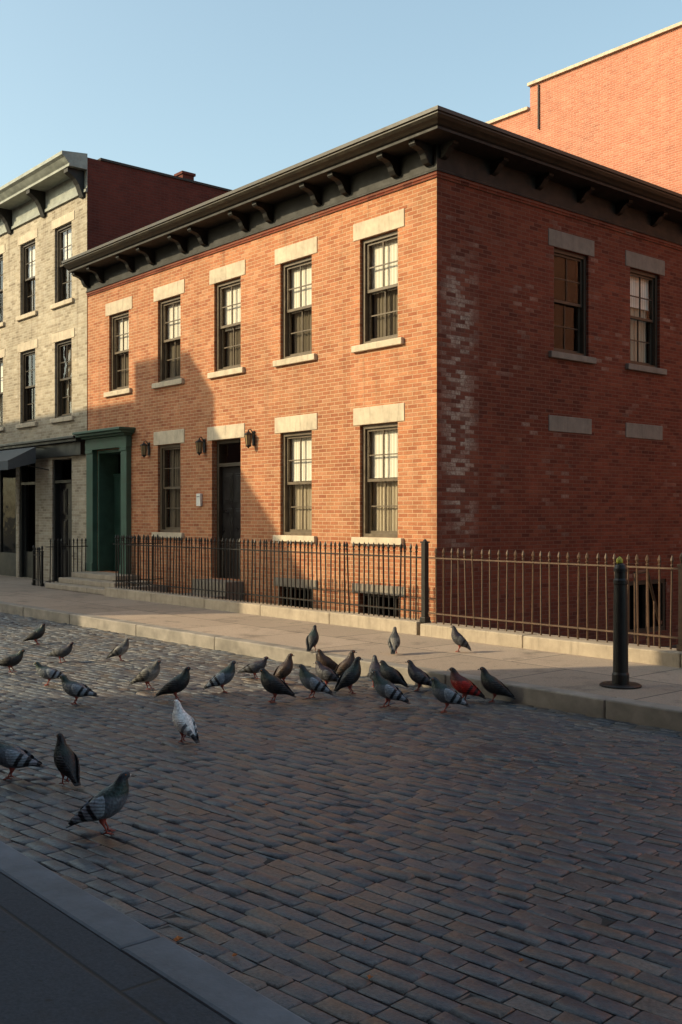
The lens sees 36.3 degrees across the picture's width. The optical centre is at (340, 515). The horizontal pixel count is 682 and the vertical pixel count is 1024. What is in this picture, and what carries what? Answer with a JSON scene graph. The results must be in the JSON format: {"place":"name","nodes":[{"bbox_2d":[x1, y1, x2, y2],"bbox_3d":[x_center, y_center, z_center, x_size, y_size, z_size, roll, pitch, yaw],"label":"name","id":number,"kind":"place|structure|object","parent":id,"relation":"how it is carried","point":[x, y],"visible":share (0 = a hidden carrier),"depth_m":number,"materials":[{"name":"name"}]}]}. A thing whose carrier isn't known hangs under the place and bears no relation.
{"place":"outdoors","nodes":[
{"label":"outdoors","id":0,"kind":"place"},
{"bbox_2d":[0,873,230,1023],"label":"pavement","id":1,"kind":"structure","parent":0,"point":[57,967],"depth_m":3.26,"materials":[{"name":"concrete"}]},
{"bbox_2d":[0,150,231,581],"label":"brick house","id":2,"kind":"structure","parent":0,"point":[57,209],"depth_m":23.04,"materials":[{"name":"brick"}]},
{"bbox_2d":[0,244,4,327],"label":"window","id":3,"kind":"structure","parent":2,"relation":"in","point":[2,248],"depth_m":25.28,"materials":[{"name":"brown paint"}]},
{"bbox_2d":[0,349,4,430],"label":"window","id":4,"kind":"structure","parent":2,"relation":"in","point":[2,352],"depth_m":25.43,"materials":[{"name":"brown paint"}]},
{"bbox_2d":[0,447,48,469],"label":"awning","id":5,"kind":"object","parent":2,"relation":"attached to","point":[13,458],"visible":0.87,"depth_m":22.77,"materials":[{"name":"fabric"}]},
{"bbox_2d":[16,228,37,320],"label":"window","id":6,"kind":"structure","parent":2,"relation":"in","point":[28,250],"depth_m":24.26,"materials":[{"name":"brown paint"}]},
{"bbox_2d":[16,339,37,428],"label":"window","id":7,"kind":"structure","parent":2,"relation":"in","point":[29,345],"depth_m":24.26,"materials":[{"name":"brown paint"}]},
{"bbox_2d":[50,210,74,309],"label":"window","id":8,"kind":"structure","parent":2,"relation":"in","point":[64,234],"depth_m":22.84,"materials":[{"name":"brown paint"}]},
{"bbox_2d":[50,328,74,423],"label":"window","id":9,"kind":"structure","parent":2,"relation":"in","point":[70,333],"depth_m":22.83,"materials":[{"name":"brown paint"}]},
{"bbox_2d":[0,612,681,1023],"bbox_3d":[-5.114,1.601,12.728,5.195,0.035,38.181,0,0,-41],"label":"road","id":10,"kind":"structure","parent":0,"point":[300,766],"depth_m":5.23,"materials":[{"name":"stone"}]},
{"bbox_2d":[0,649,26,672],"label":"pigeon","id":11,"kind":"object","parent":10,"relation":"on","point":[9,661],"visible":1,"depth_m":10.53,"materials":[{"name":"grey"}]},
{"bbox_2d":[0,742,44,779],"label":"pigeon","id":12,"kind":"object","parent":10,"relation":"on","point":[12,758],"visible":1,"depth_m":6.26,"materials":[{"name":"grey"}]},
{"bbox_2d":[23,623,45,644],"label":"pigeon","id":13,"kind":"object","parent":10,"relation":"on","point":[36,634],"visible":1,"depth_m":12.81,"materials":[{"name":"grey"}]},
{"bbox_2d":[33,661,67,685],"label":"pigeon","id":14,"kind":"object","parent":10,"relation":"on","point":[47,672],"visible":0.89,"depth_m":9.72,"materials":[{"name":"grey"}]},
{"bbox_2d":[45,642,74,662],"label":"pigeon","id":15,"kind":"object","parent":10,"relation":"on","point":[62,652],"visible":1,"depth_m":11.24,"materials":[{"name":"grey"}]},
{"bbox_2d":[54,733,80,785],"bbox_3d":[-1.627,1.450,6.180,0.247,0.292,0.134,0,0,44],"label":"pigeon","id":16,"kind":"object","parent":10,"relation":"on","point":[66,761],"visible":1,"depth_m":6.15,"materials":[{"name":"grey"}]},
{"bbox_2d":[58,675,98,704],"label":"pigeon","id":17,"kind":"object","parent":10,"relation":"on","point":[76,690],"visible":1,"depth_m":8.74,"materials":[{"name":"grey"}]},
{"bbox_2d":[66,771,134,834],"bbox_3d":[-1.206,1.442,5.224,0.339,0.308,0.164,0,0,-6],"label":"pigeon","id":18,"kind":"object","parent":10,"relation":"on","point":[102,805],"visible":1,"depth_m":5.18,"materials":[{"name":"grey"}]},
{"bbox_2d":[106,638,130,660],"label":"pigeon","id":19,"kind":"object","parent":10,"relation":"on","point":[120,649],"visible":1,"depth_m":11.38,"materials":[{"name":"grey"}]},
{"bbox_2d":[129,660,161,689],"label":"pigeon","id":20,"kind":"object","parent":10,"relation":"on","point":[147,674],"visible":1,"depth_m":9.49,"materials":[{"name":"grey"}]},
{"bbox_2d":[0,841,310,1023],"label":"kerb","id":21,"kind":"structure","parent":10,"relation":"on","point":[224,995],"depth_m":3.48,"materials":[{"name":"grey stone"}]},
{"bbox_2d":[154,667,192,701],"bbox_3d":[-1.435,1.449,8.939,0.333,0.295,0.153,0,0,-2],"label":"pigeon","id":22,"kind":"object","parent":10,"relation":"on","point":[175,685],"visible":0.97,"depth_m":8.89,"materials":[{"name":"grey"}]},
{"bbox_2d":[173,935,182,940],"bbox_3d":[-0.604,1.584,3.893,0.035,0.012,0.047,0,0,38],"label":"fallen leaf","id":23,"kind":"object","parent":10,"relation":"on","point":[177,938],"visible":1,"depth_m":3.89,"materials":[{"name":"orange plant"}]},
{"bbox_2d":[172,700,199,742],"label":"pigeon","id":24,"kind":"object","parent":10,"relation":"on","point":[184,722],"visible":1,"depth_m":7.29,"materials":[{"name":"grey"}]},
{"bbox_2d":[203,660,236,692],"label":"pigeon","id":25,"kind":"object","parent":10,"relation":"on","point":[223,677],"visible":1,"depth_m":9.31,"materials":[{"name":"grey"}]},
{"bbox_2d":[237,656,268,678],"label":"pigeon","id":26,"kind":"object","parent":10,"relation":"on","point":[254,668],"visible":0.98,"depth_m":10.12,"materials":[{"name":"grey"}]},
{"bbox_2d":[258,668,295,702],"bbox_3d":[-0.548,1.451,8.865,0.336,0.290,0.163,0,0,6],"label":"pigeon","id":27,"kind":"object","parent":10,"relation":"on","point":[274,685],"visible":1,"depth_m":8.82,"materials":[{"name":"grey"}]},
{"bbox_2d":[273,653,293,684],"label":"pigeon","id":28,"kind":"object","parent":10,"relation":"on","point":[283,670],"visible":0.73,"depth_m":9.77,"materials":[{"name":"brown"}]},
{"bbox_2d":[297,664,333,698],"bbox_3d":[-0.228,1.448,9.058,0.333,0.297,0.146,0,0,10],"label":"pigeon","id":29,"kind":"object","parent":10,"relation":"on","point":[312,682],"visible":1,"depth_m":9.02,"materials":[{"name":"grey"}]},
{"bbox_2d":[313,661,338,684],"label":"pigeon","id":30,"kind":"object","parent":10,"relation":"on","point":[326,674],"visible":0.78,"depth_m":9.57,"materials":[{"name":"grey"}]},
{"bbox_2d":[315,649,337,670],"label":"pigeon","id":31,"kind":"object","parent":10,"relation":"on","point":[325,660],"visible":0.66,"depth_m":10.18,"materials":[{"name":"brown"}]},
{"bbox_2d":[0,601,681,731],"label":"kerb","id":32,"kind":"structure","parent":10,"relation":"on","point":[645,713],"depth_m":10.12,"materials":[{"name":"stone"}]},
{"bbox_2d":[306,625,318,651],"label":"pigeon","id":33,"kind":"object","parent":32,"relation":"on","point":[312,638],"visible":1,"depth_m":11.04,"materials":[{"name":"grey"}]},
{"bbox_2d":[335,650,356,675],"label":"pigeon","id":34,"kind":"object","parent":10,"relation":"on","point":[343,665],"visible":0.56,"depth_m":9.98,"materials":[{"name":"brown"}]},
{"bbox_2d":[333,656,362,693],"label":"pigeon","id":35,"kind":"object","parent":10,"relation":"on","point":[349,676],"visible":1,"depth_m":9.27,"materials":[{"name":"grey"}]},
{"bbox_2d":[369,655,380,686],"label":"pigeon","id":36,"kind":"object","parent":10,"relation":"on","point":[375,665],"visible":0.57,"depth_m":9.64,"materials":[{"name":"grey"}]},
{"bbox_2d":[371,670,409,707],"bbox_3d":[0.406,1.442,8.639,0.339,0.309,0.163,0,0,12],"label":"pigeon","id":37,"kind":"object","parent":10,"relation":"on","point":[387,690],"visible":1,"depth_m":8.59,"materials":[{"name":"grey"}]},
{"bbox_2d":[379,660,408,687],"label":"pigeon","id":38,"kind":"object","parent":10,"relation":"on","point":[391,674],"visible":0.87,"depth_m":9.42,"materials":[{"name":"grey"}]},
{"bbox_2d":[405,660,431,690],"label":"pigeon","id":39,"kind":"object","parent":10,"relation":"on","point":[418,676],"visible":0.84,"depth_m":9.41,"materials":[{"name":"grey"}]},
{"bbox_2d":[428,677,469,712],"bbox_3d":[0.872,1.454,8.420,0.336,0.285,0.158,0,0,8],"label":"pigeon","id":40,"kind":"object","parent":10,"relation":"on","point":[446,694],"visible":1,"depth_m":8.37,"materials":[{"name":"grey"}]},
{"bbox_2d":[448,667,485,700],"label":"pigeon","id":41,"kind":"object","parent":10,"relation":"on","point":[464,686],"visible":0.94,"depth_m":8.85,"materials":[{"name":"red"}]},
{"bbox_2d":[477,667,515,702],"bbox_3d":[1.324,1.446,8.872,0.327,0.300,0.147,0,0,14],"label":"pigeon","id":42,"kind":"object","parent":10,"relation":"on","point":[494,686],"visible":1,"depth_m":8.83,"materials":[{"name":"grey"}]},
{"bbox_2d":[0,575,681,706],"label":"pavement","id":43,"kind":"structure","parent":0,"point":[660,684],"depth_m":11.61,"materials":[{"name":"concrete"}]},
{"bbox_2d":[32,545,43,585],"bbox_3d":[-6.212,1.034,21.335,0.064,0.830,0.464,0,0,-41],"label":"iron railing","id":44,"kind":"object","parent":43,"relation":"on","point":[39,567],"visible":1,"depth_m":21.36,"materials":[{"name":"black metal"}]},
{"bbox_2d":[45,538,87,582],"bbox_3d":[-5.558,0.959,21.194,0.950,0.980,0.062,0,0,-41],"label":"iron railing","id":45,"kind":"object","parent":43,"relation":"on","point":[69,546],"visible":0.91,"depth_m":21.16,"materials":[{"name":"black metal"}]},
{"bbox_2d":[45,571,151,594],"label":"stone steps","id":46,"kind":"structure","parent":43,"relation":"on","point":[95,582],"depth_m":20.04,"materials":[{"name":"beige stone"}]},
{"bbox_2d":[388,627,399,653],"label":"pigeon","id":47,"kind":"object","parent":43,"relation":"on","point":[394,641],"visible":1,"depth_m":10.83,"materials":[{"name":"grey"}]},
{"bbox_2d":[450,626,470,651],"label":"pigeon","id":48,"kind":"object","parent":43,"relation":"on","point":[459,639],"visible":1,"depth_m":10.98,"materials":[{"name":"grey"}]},
{"bbox_2d":[599,557,641,688],"bbox_3d":[2.377,0.903,8.851,0.350,1.100,0.350,0,0,-41],"label":"bollard","id":49,"kind":"object","parent":43,"relation":"on","point":[620,676],"visible":1,"depth_m":8.80,"materials":[{"name":"black metal"}]},
{"bbox_2d":[0,0,681,189],"label":"sky","id":50,"kind":"structure","parent":0,"point":[231,94],"materials":[{"name":"blue"}]},
{"bbox_2d":[485,21,681,193],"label":"brick building","id":51,"kind":"structure","parent":0,"point":[619,108],"depth_m":26.09,"materials":[{"name":"brick"}]},
{"label":"ground","id":52,"kind":"structure","parent":0,"visible":0},
{"bbox_2d":[122,585,167,591],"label":"stone wall","id":53,"kind":"structure","parent":52,"relation":"on","point":[150,588],"depth_m":19.05,"materials":[{"name":"beige stone"}]},
{"bbox_2d":[180,579,242,600],"bbox_3d":[-2.215,1.655,17.629,0.635,1.090,1.030,0,0,-41],"label":"stone stoop","id":54,"kind":"object","parent":52,"relation":"on","point":[213,587],"visible":0.23,"depth_m":17.42,"materials":[{"name":"grey stone"}]},
{"bbox_2d":[104,587,430,634],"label":"stone wall","id":55,"kind":"structure","parent":52,"relation":"on","point":[381,623],"depth_m":14.79,"materials":[{"name":"beige stone"}]},
{"bbox_2d":[113,534,420,619],"bbox_3d":[-1.186,0.824,16.040,1.047,0.950,7.818,0,0,-41],"label":"iron railing","id":56,"kind":"object","parent":55,"relation":"on","point":[132,543],"visible":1,"depth_m":15.24,"materials":[{"name":"black metal"}]},
{"bbox_2d":[420,539,429,622],"bbox_3d":[1.022,0.800,12.680,0.096,1.020,0.096,0,0,-41],"label":"gate post","id":57,"kind":"object","parent":55,"relation":"on","point":[424,617],"visible":1,"depth_m":12.65,"materials":[{"name":"black metal"}]},
{"bbox_2d":[62,105,681,646],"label":"brick house","id":58,"kind":"structure","parent":52,"relation":"on","point":[438,327],"depth_m":16.06,"materials":[{"name":"brick"}]},
{"bbox_2d":[104,296,131,397],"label":"window","id":59,"kind":"structure","parent":58,"relation":"in","point":[119,322],"depth_m":20.93,"materials":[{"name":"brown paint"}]},
{"bbox_2d":[140,441,149,457],"bbox_3d":[-3.719,-1.254,19.744,0.178,0.327,0.160,0,0,-41],"label":"wall lantern","id":60,"kind":"object","parent":58,"relation":"attached to","point":[145,449],"depth_m":19.72,"materials":[{"name":"black metal"}]},
{"bbox_2d":[152,279,184,388],"bbox_3d":[-3.116,-3.328,19.312,0.294,1.895,1.080,0,0,-41],"label":"window","id":61,"kind":"structure","parent":58,"relation":"in","point":[169,308],"depth_m":19.48,"materials":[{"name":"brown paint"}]},
{"bbox_2d":[152,429,184,537],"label":"window","id":62,"kind":"structure","parent":58,"relation":"in","point":[161,438],"depth_m":19.47,"materials":[{"name":"brown paint"}]},
{"bbox_2d":[196,494,201,505],"bbox_3d":[-2.511,-0.270,18.428,0.053,0.220,0.130,0,0,-41],"label":"letter box","id":63,"kind":"object","parent":58,"relation":"attached to","point":[198,499],"visible":1,"depth_m":18.39,"materials":[{"name":"white metal"}]},
{"bbox_2d":[195,437,205,454],"bbox_3d":[-2.471,-1.214,18.285,0.178,0.327,0.160,0,0,-41],"label":"wall lantern","id":64,"kind":"object","parent":58,"relation":"attached to","point":[200,444],"depth_m":18.26,"materials":[{"name":"black metal"}]},
{"bbox_2d":[207,260,245,378],"bbox_3d":[-1.881,-3.328,17.868,0.295,1.895,1.080,0,0,-41],"label":"window","id":65,"kind":"structure","parent":58,"relation":"in","point":[229,292],"depth_m":17.98,"materials":[{"name":"brown paint"}]},
{"bbox_2d":[222,466,240,578],"bbox_3d":[-1.832,0.131,17.957,0.076,1.938,0.728,0,0,-41],"label":"door","id":66,"kind":"structure","parent":58,"relation":"in","point":[231,476],"depth_m":17.99,"materials":[{"name":"black paint"}]},
{"bbox_2d":[244,429,254,447],"bbox_3d":[-1.509,-1.264,17.160,0.178,0.327,0.160,0,0,-41],"label":"wall lantern","id":67,"kind":"object","parent":58,"relation":"attached to","point":[249,438],"depth_m":17.13,"materials":[{"name":"black metal"}]},
{"bbox_2d":[273,577,315,607],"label":"basement window","id":68,"kind":"structure","parent":58,"relation":"in","point":[276,578],"depth_m":16.40,"materials":[{"name":"black metal"}]},
{"bbox_2d":[273,236,316,366],"bbox_3d":[-0.646,-3.328,16.424,0.293,1.895,1.080,0,0,-41],"label":"window","id":69,"kind":"structure","parent":58,"relation":"in","point":[297,275],"depth_m":16.52,"materials":[{"name":"brown paint"}]},
{"bbox_2d":[273,413,316,541],"bbox_3d":[-0.646,-0.573,16.425,0.294,1.985,1.080,0,0,-41],"label":"window","id":70,"kind":"structure","parent":58,"relation":"in","point":[297,446],"depth_m":16.53,"materials":[{"name":"glass"}]},
{"bbox_2d":[351,208,404,352],"bbox_3d":[0.602,-3.328,14.966,0.294,1.895,1.080,0,0,-41],"label":"window","id":71,"kind":"structure","parent":58,"relation":"in","point":[379,253],"depth_m":15.07,"materials":[{"name":"brown paint"}]},
{"bbox_2d":[351,403,404,544],"bbox_3d":[0.602,-0.573,14.966,0.295,1.985,1.080,0,0,-41],"label":"window","id":72,"kind":"structure","parent":58,"relation":"in","point":[379,441],"depth_m":15.07,"materials":[{"name":"glass"}]},
{"bbox_2d":[352,583,403,616],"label":"basement window","id":73,"kind":"structure","parent":58,"relation":"in","point":[356,584],"depth_m":14.93,"materials":[{"name":"black metal"}]},
{"bbox_2d":[548,228,596,363],"bbox_3d":[3.490,-3.327,15.995,1.140,1.935,0.250,0,0,-41],"label":"window","id":74,"kind":"structure","parent":58,"relation":"in","point":[559,239],"depth_m":16.10,"materials":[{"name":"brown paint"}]},
{"bbox_2d":[625,250,666,374],"bbox_3d":[4.980,-3.327,17.299,1.140,1.935,0.295,0,0,-41],"label":"window","id":75,"kind":"structure","parent":58,"relation":"in","point":[643,285],"depth_m":17.41,"materials":[{"name":"brown paint"}]},
{"bbox_2d":[629,579,664,634],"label":"basement window","id":76,"kind":"structure","parent":58,"relation":"in","point":[641,630],"depth_m":17.33,"materials":[{"name":"brown paint"}]},
{"bbox_2d":[420,622,681,667],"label":"stone wall","id":77,"kind":"structure","parent":52,"relation":"on","point":[661,656],"depth_m":11.08,"materials":[{"name":"beige stone"}]},
{"bbox_2d":[428,548,677,648],"bbox_3d":[2.181,0.849,11.355,0.072,0.920,3.420,0,0,-41],"label":"iron railing","id":78,"kind":"object","parent":77,"relation":"on","point":[648,634],"visible":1,"depth_m":11.25,"materials":[{"name":"black metal"}]},
{"bbox_2d":[676,552,681,650],"bbox_3d":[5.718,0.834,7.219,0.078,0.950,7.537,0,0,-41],"label":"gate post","id":79,"kind":"object","parent":77,"relation":"on","point":[679,644],"visible":1,"depth_m":10.04,"materials":[{"name":"black metal"}]},
{"bbox_2d":[633,570,661,645],"bbox_3d":[3.805,1.396,12.781,0.057,1.628,4.354,0,0,21],"label":"handrail","id":80,"kind":"object","parent":52,"relation":"on","point":[655,608],"visible":0.4,"depth_m":12.13,"materials":[{"name":"metal"}]}
]}

